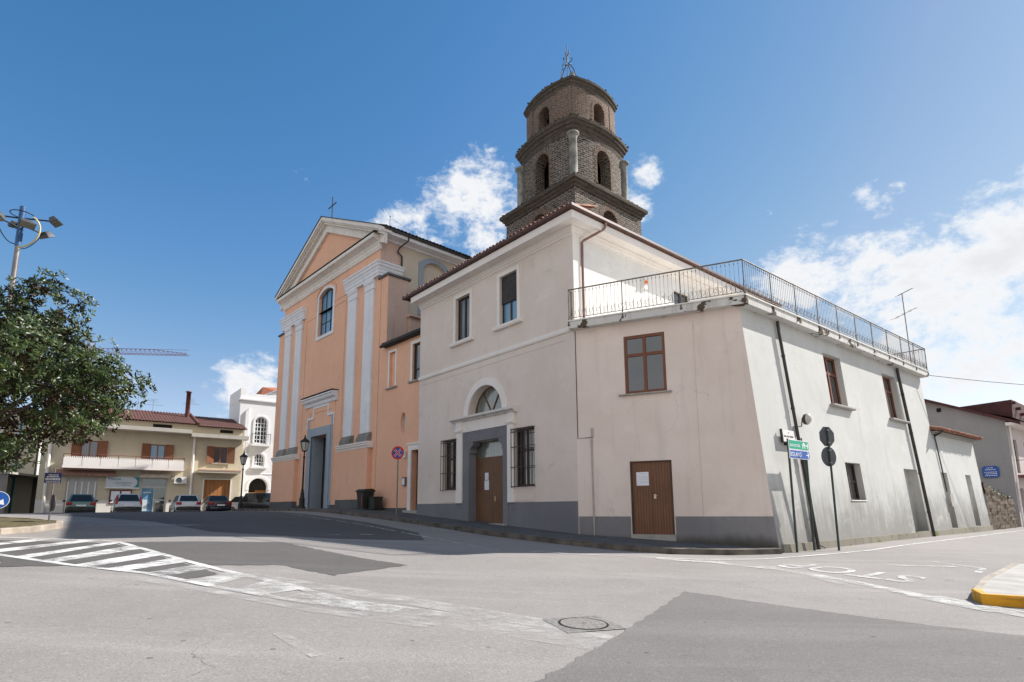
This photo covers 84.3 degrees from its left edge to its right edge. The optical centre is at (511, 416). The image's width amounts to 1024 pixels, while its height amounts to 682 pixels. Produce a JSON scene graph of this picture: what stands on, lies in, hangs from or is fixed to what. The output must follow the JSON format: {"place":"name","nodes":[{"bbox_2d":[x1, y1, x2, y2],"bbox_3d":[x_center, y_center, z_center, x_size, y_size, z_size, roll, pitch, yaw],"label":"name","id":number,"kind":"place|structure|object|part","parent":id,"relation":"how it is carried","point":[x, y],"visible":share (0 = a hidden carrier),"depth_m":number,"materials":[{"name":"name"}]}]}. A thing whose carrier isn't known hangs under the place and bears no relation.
{"place":"outdoors","nodes":[
{"label":"outdoors","id":0,"kind":"place"},
{"bbox_2d":[0,517,55,527],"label":"traffic island","id":1,"kind":"structure","parent":0,"point":[11,522],"depth_m":16.32,"materials":[{"name":"beige plant"}]},
{"bbox_2d":[0,491,9,507],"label":"keep right sign","id":2,"kind":"object","parent":1,"relation":"on","point":[4,499],"visible":1,"depth_m":15.39,"materials":[{"name":"metal"}]},
{"bbox_2d":[44,469,61,521],"bbox_3d":[-13.688,2.408,16.880,0.431,1.682,0.309,0,-9,0],"label":"street sign post","id":3,"kind":"object","parent":1,"relation":"on","point":[54,477],"visible":0.98,"depth_m":16.86,"materials":[{"name":"metal"}]},
{"bbox_2d":[228,508,767,549],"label":"pavement","id":4,"kind":"structure","parent":0,"point":[556,534],"depth_m":19.03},
{"bbox_2d":[238,451,247,508],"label":"street lantern","id":5,"kind":"object","parent":4,"relation":"on","point":[243,457],"visible":0.91,"depth_m":40.32,"materials":[{"name":"black metal"}]},
{"bbox_2d":[298,435,309,507],"bbox_3d":[-12.217,3.227,33.153,0.600,4.300,0.520,0,-9,0],"label":"street lantern","id":6,"kind":"object","parent":4,"relation":"on","point":[305,442],"visible":0.98,"depth_m":33.11,"materials":[{"name":"black metal"}]},
{"bbox_2d":[355,489,375,508],"bbox_3d":[-7.981,4.479,30.765,0.720,1.060,0.920,8,-12,-42],"label":"litter bin","id":7,"kind":"object","parent":4,"relation":"on","point":[363,495],"visible":0.96,"depth_m":30.47,"materials":[{"name":"plastic"}]},
{"bbox_2d":[368,497,382,509],"bbox_3d":[-7.321,4.656,30.320,0.560,0.680,0.660,8,-12,-42],"label":"crate","id":8,"kind":"object","parent":4,"relation":"on","point":[374,503],"visible":1,"depth_m":30.11,"materials":[{"name":"black plastic"}]},
{"bbox_2d":[391,446,403,514],"bbox_3d":[-5.321,3.035,26.245,0.616,3.295,0.089,-2,-9,11],"label":"no stopping sign","id":9,"kind":"object","parent":4,"relation":"on","point":[397,452],"visible":0.96,"depth_m":26.39,"materials":[{"name":"metal"}]},
{"bbox_2d":[0,511,1023,681],"bbox_3d":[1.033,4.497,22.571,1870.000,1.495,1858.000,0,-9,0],"label":"ground","id":10,"kind":"structure","parent":0,"point":[65,623],"depth_m":8.13,"materials":[{"name":"grey asphalt"}]},
{"bbox_2d":[0,471,37,512],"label":"courtyard wall","id":11,"kind":"structure","parent":10,"relation":"on","point":[4,476],"depth_m":40.58,"materials":[{"name":"concrete"}]},
{"bbox_2d":[0,409,41,512],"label":"pale house","id":12,"kind":"structure","parent":10,"relation":"on","point":[19,491],"depth_m":42.70,"materials":[{"name":"paint"}]},
{"bbox_2d":[0,206,62,317],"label":"floodlight mast","id":13,"kind":"object","parent":10,"relation":"on","point":[22,223],"visible":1,"depth_m":20.75,"materials":[{"name":"metal"}]},
{"bbox_2d":[0,516,62,534],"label":"kerb","id":14,"kind":"structure","parent":10,"relation":"on","point":[58,524],"depth_m":15.20,"materials":[{"name":"beige concrete"}]},
{"bbox_2d":[21,542,115,557],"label":"road marking","id":15,"kind":"object","parent":10,"relation":"on","point":[56,551],"visible":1,"depth_m":11.75,"materials":[{"name":"paint"}]},
{"bbox_2d":[0,266,156,473],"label":"magnolia tree","id":16,"kind":"object","parent":10,"relation":"on","point":[80,373],"visible":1,"depth_m":14.90,"materials":[{"name":"green plant"}]},
{"bbox_2d":[62,494,97,512],"bbox_3d":[-29.237,6.017,38.339,1.953,1.402,4.005,7,-12,-38],"label":"parked car","id":17,"kind":"object","parent":10,"relation":"on","point":[79,503],"visible":0.87,"depth_m":36.98,"materials":[{"name":"green paint"}]},
{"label":"rear window","id":18,"kind":"part","parent":17,"relation":"part of","materials":[{"name":"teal glass"}]},
{"bbox_2d":[48,546,139,561],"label":"road marking","id":19,"kind":"object","parent":10,"relation":"on","point":[109,551],"visible":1,"depth_m":11.51,"materials":[{"name":"paint"}]},
{"bbox_2d":[0,554,212,585],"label":"road marking","id":20,"kind":"object","parent":10,"relation":"on","point":[169,577],"visible":1,"depth_m":9.71,"materials":[{"name":"paint"}]},
{"bbox_2d":[0,540,217,578],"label":"asphalt patch","id":21,"kind":"object","parent":10,"relation":"on","point":[6,561],"visible":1,"depth_m":10.82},
{"bbox_2d":[0,539,46,544],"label":"road marking","id":22,"kind":"object","parent":21,"relation":"on","point":[22,541],"visible":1,"depth_m":12.99,"materials":[{"name":"paint"}]},
{"bbox_2d":[0,540,90,551],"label":"road marking","id":23,"kind":"object","parent":21,"relation":"on","point":[15,548],"visible":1,"depth_m":12.46,"materials":[{"name":"paint"}]},
{"bbox_2d":[0,537,223,569],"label":"road marking","id":24,"kind":"object","parent":10,"relation":"on","point":[188,561],"visible":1,"depth_m":11.85,"materials":[{"name":"paint"}]},
{"bbox_2d":[77,552,163,565],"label":"road marking","id":25,"kind":"object","parent":10,"relation":"on","point":[125,558],"visible":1,"depth_m":10.94,"materials":[{"name":"paint"}]},
{"bbox_2d":[54,341,187,398],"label":"tower crane","id":26,"kind":"object","parent":10,"relation":"on","point":[162,350],"visible":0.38,"depth_m":123.51,"materials":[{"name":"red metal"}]},
{"bbox_2d":[109,494,141,511],"bbox_3d":[-26.936,6.172,39.527,1.953,1.442,4.005,7,-12,-38],"label":"parked car","id":27,"kind":"object","parent":10,"relation":"on","point":[127,503],"visible":0.82,"depth_m":38.19,"materials":[{"name":"grey paint"}]},
{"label":"rear window","id":28,"kind":"part","parent":27,"relation":"part of","materials":[{"name":"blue glass"}]},
{"bbox_2d":[34,387,248,512],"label":"corner shop house","id":29,"kind":"structure","parent":10,"relation":"on","point":[157,452],"depth_m":44.07,"materials":[{"name":"paint"}]},
{"bbox_2d":[70,439,107,457],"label":"window","id":30,"kind":"structure","parent":29,"relation":"in","point":[92,447],"depth_m":41.95,"materials":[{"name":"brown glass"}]},
{"bbox_2d":[105,476,139,488],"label":"shop sign","id":31,"kind":"object","parent":29,"relation":"attached to","point":[124,482],"visible":1,"depth_m":42.61,"materials":[{"name":"grey plastic"}]},
{"bbox_2d":[140,478,167,511],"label":"shop door","id":32,"kind":"structure","parent":29,"relation":"in","point":[153,490],"depth_m":44.05,"materials":[{"name":"glass"}]},
{"bbox_2d":[141,443,173,460],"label":"window","id":33,"kind":"structure","parent":29,"relation":"in","point":[155,451],"depth_m":44.49,"materials":[{"name":"brown wood"}]},
{"bbox_2d":[173,477,186,484],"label":"air conditioner","id":34,"kind":"object","parent":29,"relation":"attached to","point":[180,480],"visible":1,"depth_m":44.81,"materials":[{"name":"white plastic"}]},
{"bbox_2d":[203,480,229,499],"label":"garage door","id":35,"kind":"structure","parent":29,"relation":"in","point":[211,487],"depth_m":46.82,"materials":[{"name":"brown wood"}]},
{"bbox_2d":[206,446,234,463],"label":"window","id":36,"kind":"structure","parent":29,"relation":"in","point":[215,455],"depth_m":47.26,"materials":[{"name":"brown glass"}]},
{"bbox_2d":[111,558,184,569],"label":"road marking","id":37,"kind":"object","parent":10,"relation":"on","point":[138,566],"visible":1,"depth_m":10.35,"materials":[{"name":"paint"}]},
{"bbox_2d":[159,565,207,573],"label":"road marking","id":38,"kind":"object","parent":10,"relation":"on","point":[185,570],"visible":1,"depth_m":10.04,"materials":[{"name":"paint"}]},
{"bbox_2d":[168,495,200,511],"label":"parked car","id":39,"kind":"object","parent":10,"relation":"on","point":[185,503],"visible":0.87,"depth_m":40.63,"materials":[{"name":"grey paint"}]},
{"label":"rear window","id":40,"kind":"part","parent":39,"relation":"part of","materials":[{"name":"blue glass"}]},
{"bbox_2d":[0,511,423,539],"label":"asphalt patch","id":41,"kind":"object","parent":10,"relation":"on","point":[277,523],"visible":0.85,"depth_m":20.52,"materials":[{"name":"grey asphalt"}]},
{"bbox_2d":[200,496,231,511],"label":"parked car","id":42,"kind":"object","parent":10,"relation":"on","point":[216,503],"visible":0.66,"depth_m":42.08,"materials":[{"name":"black paint"}]},
{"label":"rear window","id":43,"kind":"part","parent":42,"relation":"part of","materials":[{"name":"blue glass"}]},
{"bbox_2d":[202,572,246,584],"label":"road marking","id":44,"kind":"object","parent":10,"relation":"on","point":[223,578],"visible":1,"depth_m":9.25,"materials":[{"name":"paint"}]},
{"bbox_2d":[231,496,243,509],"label":"parked car","id":45,"kind":"object","parent":10,"relation":"on","point":[235,500],"visible":0.11,"depth_m":46.34,"materials":[{"name":"grey paint"}]},
{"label":"side window","id":46,"kind":"part","parent":45,"relation":"part of","materials":[{"name":"black glass"}]},
{"bbox_2d":[229,387,276,495],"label":"arched white house","id":47,"kind":"structure","parent":10,"relation":"on","point":[254,414],"depth_m":51.11,"materials":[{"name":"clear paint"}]},
{"bbox_2d":[252,452,265,465],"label":"window","id":48,"kind":"structure","parent":47,"relation":"in","point":[258,459],"depth_m":50.95,"materials":[{"name":"white glass"}]},
{"bbox_2d":[252,415,269,443],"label":"window","id":49,"kind":"structure","parent":47,"relation":"in","point":[259,423],"depth_m":51.39,"materials":[{"name":"white glass"}]},
{"bbox_2d":[242,493,270,508],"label":"parked car","id":50,"kind":"object","parent":10,"relation":"on","point":[255,500],"visible":0.29,"depth_m":44.68,"materials":[{"name":"grey paint"}]},
{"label":"side window","id":51,"kind":"part","parent":50,"relation":"part of","materials":[{"name":"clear glass"}]},
{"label":"side window","id":52,"kind":"part","parent":50,"relation":"part of","materials":[{"name":"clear glass"}]},
{"bbox_2d":[125,541,403,575],"bbox_3d":[-5.646,3.030,12.531,7.179,0.410,3.123,-8,-12,38],"label":"asphalt patch","id":53,"kind":"object","parent":10,"relation":"on","point":[265,553],"visible":1,"depth_m":12.12,"materials":[{"name":"grey asphalt"}]},
{"bbox_2d":[237,581,297,593],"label":"road marking","id":54,"kind":"object","parent":10,"relation":"on","point":[289,589],"visible":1,"depth_m":8.67,"materials":[{"name":"paint"}]},
{"bbox_2d":[148,580,420,625],"bbox_3d":[-3.655,2.521,7.869,5.848,0.324,0.346,-5,-10,24],"label":"road marking","id":55,"kind":"object","parent":10,"relation":"on","point":[218,592],"visible":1,"depth_m":8.13,"materials":[{"name":"paint"}]},
{"bbox_2d":[209,585,366,609],"bbox_3d":[-3.253,2.546,7.965,2.940,0.163,0.225,-5,-10,24],"label":"road marking","id":56,"kind":"object","parent":10,"relation":"on","point":[248,592],"visible":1,"depth_m":8.20,"materials":[{"name":"paint"}]},
{"bbox_2d":[219,570,363,607],"bbox_3d":[-3.525,2.647,8.860,4.138,0.237,0.254,-8,-12,38],"label":"road marking","id":57,"kind":"object","parent":10,"relation":"on","point":[295,587],"visible":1,"depth_m":8.79,"materials":[{"name":"paint"}]},
{"bbox_2d":[280,596,405,611],"bbox_3d":[-2.332,2.557,7.767,1.823,0.106,0.456,-4,-10,21],"label":"road marking","id":58,"kind":"object","parent":10,"relation":"on","point":[351,603],"visible":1,"depth_m":7.73,"materials":[{"name":"paint"}]},
{"bbox_2d":[269,197,470,508],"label":"church","id":59,"kind":"structure","parent":10,"relation":"on","point":[346,286],"depth_m":36.46,"materials":[{"name":"paint"}]},
{"bbox_2d":[321,438,325,507],"bbox_3d":[-12.506,3.826,38.072,0.100,4.850,1.150,8,-12,-42],"label":"door leaf","id":60,"kind":"structure","parent":59,"relation":"in","point":[324,446],"depth_m":38.35,"materials":[{"name":"wood"}]},
{"bbox_2d":[320,288,332,335],"bbox_3d":[-12.619,-7.173,38.989,0.066,3.260,2.220,8,-12,-42],"label":"window","id":61,"kind":"structure","parent":59,"relation":"in","point":[327,300],"depth_m":39.20,"materials":[{"name":"blue glass"}]},
{"bbox_2d":[499,51,647,236],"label":"bell tower","id":62,"kind":"structure","parent":59,"relation":"on","point":[574,148],"depth_m":36.53,"materials":[{"name":"brick"}]},
{"bbox_2d":[379,314,420,513],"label":"link house","id":63,"kind":"structure","parent":10,"relation":"on","point":[401,415],"depth_m":30.31,"materials":[{"name":"paint"}]},
{"bbox_2d":[400,410,406,434],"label":"oval window","id":64,"kind":"structure","parent":63,"relation":"in","point":[403,417],"depth_m":30.30,"materials":[{"name":"paint"}]},
{"bbox_2d":[414,343,419,379],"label":"window","id":65,"kind":"structure","parent":63,"relation":"in","point":[417,346],"depth_m":30.00,"materials":[{"name":"grey glass"}]},
{"bbox_2d":[416,451,417,509],"bbox_3d":[-4.518,3.236,28.808,0.060,3.050,1.150,8,-12,-42],"label":"door","id":66,"kind":"structure","parent":63,"relation":"in","point":[417,451],"depth_m":29.15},
{"bbox_2d":[279,577,546,625],"bbox_3d":[-1.866,2.630,8.236,6.166,0.342,0.474,-5,-10,28],"label":"road marking","id":67,"kind":"object","parent":10,"relation":"on","point":[416,601],"visible":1,"depth_m":8.01,"materials":[{"name":"paint"}]},
{"bbox_2d":[295,514,633,556],"bbox_3d":[-4.345,3.958,19.692,18.383,1.044,2.306,-8,-12,41],"label":"road marking","id":68,"kind":"object","parent":10,"relation":"on","point":[455,542],"visible":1,"depth_m":17.21,"materials":[{"name":"paint"}]},
{"bbox_2d":[399,607,610,641],"bbox_3d":[-0.431,2.509,6.850,3.219,0.175,0.739,-4,-10,24],"label":"road marking","id":69,"kind":"object","parent":10,"relation":"on","point":[604,636],"visible":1,"depth_m":6.88,"materials":[{"name":"paint"}]},
{"bbox_2d":[229,508,781,554],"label":"kerb","id":70,"kind":"structure","parent":10,"relation":"on","point":[678,550],"depth_m":16.95,"materials":[{"name":"concrete"}]},
{"bbox_2d":[544,616,626,632],"bbox_3d":[0.889,2.581,7.048,0.800,0.052,0.720,3,-10,-21],"label":"manhole cover","id":71,"kind":"object","parent":10,"relation":"on","point":[581,624],"visible":1,"depth_m":7.00,"materials":[{"name":"metal"}]},
{"bbox_2d":[402,202,782,533],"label":"parish house","id":72,"kind":"structure","parent":10,"relation":"on","point":[497,395],"depth_m":23.03,"materials":[{"name":"plaster"},{"name":"clay tile"},{"name":"glass"}]},
{"bbox_2d":[446,440,455,489],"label":"window","id":73,"kind":"structure","parent":72,"relation":"in","point":[450,444],"depth_m":25.83,"materials":[{"name":"black glass"}]},
{"bbox_2d":[458,295,469,340],"bbox_3d":[-2.125,-4.461,26.006,0.066,2.120,1.110,7,-12,-40],"label":"window","id":74,"kind":"structure","parent":72,"relation":"in","point":[463,304],"depth_m":26.15,"materials":[{"name":"grey glass"}]},
{"bbox_2d":[476,440,502,522],"bbox_3d":[-0.782,2.753,23.625,0.132,3.500,2.310,7,-12,-40],"label":"door","id":75,"kind":"structure","parent":72,"relation":"in","point":[489,456],"depth_m":23.78,"materials":[{"name":"brown wood"}]},
{"bbox_2d":[485,480,488,489],"bbox_3d":[-1.067,2.912,23.905,0.008,0.400,0.300,7,-12,-40],"label":"paper notice","id":76,"kind":"object","parent":75,"relation":"attached to","point":[486,484],"visible":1,"depth_m":23.89,"materials":[{"name":"white paper"}]},
{"bbox_2d":[502,272,516,322],"bbox_3d":[-0.037,-4.873,23.542,0.110,2.160,1.120,7,-12,-40],"label":"window","id":77,"kind":"structure","parent":72,"relation":"in","point":[509,283],"depth_m":23.58,"materials":[{"name":"blue"}]},
{"bbox_2d":[517,427,534,485],"bbox_3d":[0.620,1.578,21.870,0.066,2.240,1.200,7,-12,-40],"label":"window","id":78,"kind":"structure","parent":72,"relation":"in","point":[531,432],"depth_m":21.96,"materials":[{"name":"black glass"}]},
{"bbox_2d":[674,291,686,303],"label":"window","id":79,"kind":"structure","parent":72,"relation":"in","point":[678,299],"depth_m":25.40,"materials":[{"name":"glass"}]},
{"bbox_2d":[568,259,954,552],"bbox_3d":[11.457,0.758,23.492,19.786,9.621,5.840,7,-12,-38],"label":"corner annex","id":80,"kind":"object","parent":10,"relation":"on","point":[691,408],"visible":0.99,"depth_m":18.96,"materials":[{"name":"white paint"}]},
{"bbox_2d":[624,332,666,393],"bbox_3d":[4.492,-1.781,19.115,1.360,2.000,0.076,-5,-10,25],"label":"window","id":81,"kind":"structure","parent":80,"relation":"in","point":[645,362],"depth_m":19.11,"materials":[{"name":"brown wood"}]},
{"bbox_2d":[630,460,674,534],"bbox_3d":[4.553,2.638,18.380,1.350,2.380,0.112,-5,-10,25],"label":"door","id":82,"kind":"structure","parent":80,"relation":"in","point":[652,505],"depth_m":18.37,"materials":[{"name":"wood"}]},
{"bbox_2d":[636,472,648,485],"bbox_3d":[4.290,2.057,18.596,0.400,0.440,0.008,-5,-10,25],"label":"paper notice","id":83,"kind":"object","parent":82,"relation":"attached to","point":[642,478],"visible":1,"depth_m":18.59,"materials":[{"name":"white paper"}]},
{"bbox_2d":[779,429,794,444],"bbox_3d":[8.823,0.682,18.126,0.830,0.500,0.135,7,-12,-38],"label":"street name plate","id":84,"kind":"object","parent":80,"relation":"attached to","point":[785,434],"visible":0.7,"depth_m":18.00,"materials":[{"name":"metal"}]},
{"bbox_2d":[823,356,841,404],"bbox_3d":[12.207,-1.329,21.826,1.520,2.000,0.208,7,-12,-38],"label":"window","id":85,"kind":"structure","parent":80,"relation":"in","point":[829,364],"depth_m":22.07,"materials":[{"name":"brown wood"}]},
{"bbox_2d":[845,463,859,499],"bbox_3d":[12.559,2.442,21.136,1.350,1.370,0.165,7,-12,-38],"label":"window","id":86,"kind":"structure","parent":80,"relation":"in","point":[850,470],"depth_m":21.36,"materials":[{"name":"brown glass"}]},
{"bbox_2d":[882,376,896,417],"bbox_3d":[16.784,-0.806,25.399,1.600,2.040,0.211,7,-12,-38],"label":"window","id":87,"kind":"structure","parent":80,"relation":"in","point":[887,387],"depth_m":25.70,"materials":[{"name":"brown wood"}]},
{"bbox_2d":[891,288,915,363],"bbox_3d":[19.505,-4.359,28.061,1.167,4.166,0.397,-2,-9,11],"label":"tv aerial","id":88,"kind":"object","parent":80,"relation":"on","point":[905,317],"visible":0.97,"depth_m":28.13,"materials":[{"name":"metal"}]},
{"bbox_2d":[928,375,1023,384],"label":"power line","id":89,"kind":"object","parent":80,"relation":"attached to","point":[974,380],"visible":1,"depth_m":29.42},
{"bbox_2d":[535,591,1023,681],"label":"asphalt patch","id":90,"kind":"object","parent":10,"relation":"on","point":[684,636],"visible":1,"depth_m":6.08,"materials":[{"name":"grey asphalt"}]},
{"bbox_2d":[786,439,815,552],"bbox_3d":[8.934,2.471,17.416,1.350,3.500,0.101,7,-12,-38],"label":"direction sign","id":91,"kind":"object","parent":10,"relation":"on","point":[797,446],"visible":0.98,"depth_m":17.49,"materials":[{"name":"grey metal"}]},
{"bbox_2d":[819,427,839,550],"bbox_3d":[10.054,2.287,17.728,0.626,3.951,0.096,3,-10,-21],"label":"road sign","id":92,"kind":"object","parent":10,"relation":"on","point":[828,453],"visible":0.99,"depth_m":17.89,"materials":[{"name":"metal"}]},
{"bbox_2d":[638,530,1022,559],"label":"road marking","id":93,"kind":"object","parent":10,"relation":"on","point":[834,553],"visible":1,"depth_m":16.66,"materials":[{"name":"paint"}]},
{"bbox_2d":[660,558,1023,616],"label":"road marking","id":94,"kind":"object","parent":10,"relation":"on","point":[905,592],"visible":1,"depth_m":11.03,"materials":[{"name":"paint"}]},
{"bbox_2d":[777,564,924,581],"bbox_3d":[7.475,3.470,12.650,1.250,0.124,2.750,7,-12,-38],"label":"road marking","id":95,"kind":"object","parent":10,"relation":"on","point":[878,573],"visible":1,"depth_m":12.51,"materials":[{"name":"paint"}]},
{"bbox_2d":[929,426,993,533],"bbox_3d":[21.810,3.262,31.251,7.285,7.000,5.646,7,-12,-38],"label":"lean to","id":96,"kind":"object","parent":10,"relation":"on","point":[962,485],"visible":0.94,"depth_m":28.99,"materials":[{"name":"concrete"}]},
{"bbox_2d":[907,595,1023,611],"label":"road marking","id":97,"kind":"object","parent":10,"relation":"on","point":[950,601],"visible":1,"depth_m":9.10,"materials":[{"name":"paint"}]},
{"bbox_2d":[924,399,1023,526],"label":"gable house","id":98,"kind":"structure","parent":10,"relation":"on","point":[998,426],"depth_m":37.59,"materials":[{"name":"grey paint"}]},
{"bbox_2d":[934,407,942,412],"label":"vent window","id":99,"kind":"structure","parent":98,"relation":"in","point":[937,410],"depth_m":39.66,"materials":[{"name":"black"}]},
{"bbox_2d":[982,466,999,477],"bbox_3d":[31.368,3.647,37.079,0.035,0.760,0.880,7,-12,-38],"label":"blue wall plate","id":100,"kind":"object","parent":98,"relation":"attached to","point":[990,472],"depth_m":37.06,"materials":[{"name":"blue metal"}]},
{"bbox_2d":[971,563,1017,598],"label":"kerb","id":101,"kind":"structure","parent":10,"relation":"on","point":[982,583],"depth_m":11.39,"materials":[{"name":"white concrete"}]},
{"bbox_2d":[971,588,1023,607],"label":"kerb","id":102,"kind":"structure","parent":10,"relation":"on","point":[981,596],"depth_m":8.88,"materials":[{"name":"yellow paint"}]},
{"bbox_2d":[981,482,1017,529],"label":"rubble wall","id":103,"kind":"structure","parent":10,"relation":"on","point":[1001,510],"depth_m":32.64,"materials":[{"name":"grey stone"}]},
{"bbox_2d":[0,0,1023,473],"label":"sky","id":104,"kind":"structure","parent":0,"point":[860,155],"materials":[{"name":"blue"}]},
{"bbox_2d":[980,563,1023,599],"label":"traffic island","id":105,"kind":"structure","parent":0,"point":[1010,581],"depth_m":10.51,"materials":[{"name":"concrete"}]}
]}

